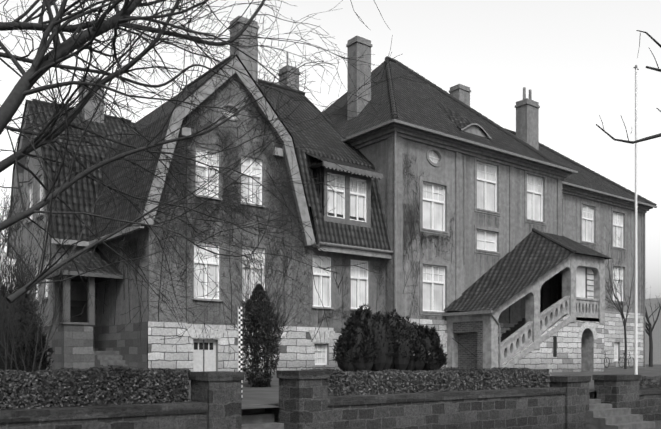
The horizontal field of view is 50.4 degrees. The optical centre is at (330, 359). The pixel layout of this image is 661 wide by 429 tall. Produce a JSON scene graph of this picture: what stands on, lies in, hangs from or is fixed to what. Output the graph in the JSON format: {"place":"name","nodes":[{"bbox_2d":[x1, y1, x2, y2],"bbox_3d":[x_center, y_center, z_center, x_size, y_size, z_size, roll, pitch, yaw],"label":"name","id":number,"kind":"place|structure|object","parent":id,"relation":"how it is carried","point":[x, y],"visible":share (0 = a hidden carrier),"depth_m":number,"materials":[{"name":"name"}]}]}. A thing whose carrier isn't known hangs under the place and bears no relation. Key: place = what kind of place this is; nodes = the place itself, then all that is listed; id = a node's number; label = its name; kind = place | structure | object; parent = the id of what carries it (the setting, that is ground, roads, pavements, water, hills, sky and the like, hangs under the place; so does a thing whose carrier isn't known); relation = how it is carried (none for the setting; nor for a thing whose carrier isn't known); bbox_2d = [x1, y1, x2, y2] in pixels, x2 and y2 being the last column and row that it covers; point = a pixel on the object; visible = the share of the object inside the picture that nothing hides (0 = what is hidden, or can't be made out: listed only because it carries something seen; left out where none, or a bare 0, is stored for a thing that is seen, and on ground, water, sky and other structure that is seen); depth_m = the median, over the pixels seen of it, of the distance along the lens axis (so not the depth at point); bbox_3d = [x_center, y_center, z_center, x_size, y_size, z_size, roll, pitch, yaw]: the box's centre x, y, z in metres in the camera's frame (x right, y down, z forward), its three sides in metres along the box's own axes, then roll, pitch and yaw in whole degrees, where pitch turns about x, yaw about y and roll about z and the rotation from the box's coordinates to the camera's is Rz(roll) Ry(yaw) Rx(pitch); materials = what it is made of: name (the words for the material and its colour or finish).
{"place":"outdoors","nodes":[
{"label":"outdoors","id":0,"kind":"place"},
{"bbox_2d":[0,364,660,428],"bbox_3d":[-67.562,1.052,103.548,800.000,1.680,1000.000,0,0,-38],"label":"ground and walls","id":1,"kind":"structure","parent":0,"point":[612,398],"depth_m":13.84,"materials":[{"name":"stone blocks"},{"name":"paving"},{"name":"grass"}]},
{"bbox_2d":[41,247,128,371],"bbox_3d":[-9.275,-1.858,26.381,2.340,5.400,3.800,0,0,-38],"label":"porch","id":2,"kind":"object","parent":1,"relation":"on","point":[71,344],"visible":0.56,"depth_m":25.81,"materials":[{"name":"stone"}]},
{"bbox_2d":[0,0,426,362],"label":"tree","id":3,"kind":"object","parent":1,"relation":"on","point":[54,57],"visible":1,"depth_m":8.65,"materials":[{"name":"grey plant"}]},
{"bbox_2d":[0,279,448,371],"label":"bushes","id":4,"kind":"object","parent":1,"relation":"on","point":[377,341],"visible":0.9,"depth_m":26.58,"materials":[{"name":"plant"}]},
{"bbox_2d":[236,283,281,386],"bbox_3d":[-1.903,-0.618,18.678,1.197,2.831,1.207,0,0,-38],"label":"shrub foliage","id":5,"kind":"object","parent":1,"relation":"on","point":[261,382],"visible":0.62,"depth_m":18.47,"materials":[{"name":"plant"}]},
{"bbox_2d":[8,56,652,373],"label":"building","id":6,"kind":"structure","parent":1,"relation":"on","point":[500,205],"depth_m":29.75,"materials":[{"name":"paint"}]},
{"bbox_2d":[101,80,454,326],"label":"vines","id":7,"kind":"object","parent":6,"relation":"attached to","point":[133,247],"visible":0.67,"depth_m":26.57,"materials":[{"name":"plant"}]},
{"bbox_2d":[7,16,656,258],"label":"roofs","id":8,"kind":"structure","parent":6,"relation":"on","point":[353,222],"depth_m":31.25,"materials":[{"name":"tile"}]},
{"bbox_2d":[0,365,660,409],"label":"hedge","id":9,"kind":"object","parent":1,"relation":"on","point":[94,386],"visible":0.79,"depth_m":11.36,"materials":[{"name":"plant"}]},
{"bbox_2d":[0,176,660,386],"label":"trees","id":10,"kind":"object","parent":1,"relation":"on","point":[15,270],"visible":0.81,"depth_m":18.55,"materials":[{"name":"grey plant"}]},
{"bbox_2d":[443,228,611,371],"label":"stair house","id":11,"kind":"structure","parent":1,"relation":"on","point":[565,333],"depth_m":33.74,"materials":[{"name":"stone"}]},
{"bbox_2d":[604,351,633,367],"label":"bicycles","id":12,"kind":"object","parent":1,"relation":"on","point":[619,359],"visible":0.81,"depth_m":44.27,"materials":[{"name":"metal"}]},
{"bbox_2d":[596,30,660,143],"bbox_3d":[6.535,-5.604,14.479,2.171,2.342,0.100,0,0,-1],"label":"tree","id":13,"kind":"object","parent":1,"relation":"on","point":[652,136],"visible":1,"depth_m":14.45,"materials":[{"name":"black plant"}]},
{"bbox_2d":[645,298,660,363],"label":"buildings","id":14,"kind":"structure","parent":1,"relation":"on","point":[656,335],"depth_m":71.63,"materials":[{"name":"tile"}]},
{"bbox_2d":[0,0,660,298],"label":"sky","id":15,"kind":"structure","parent":0,"point":[577,59],"materials":[{"name":"white"}]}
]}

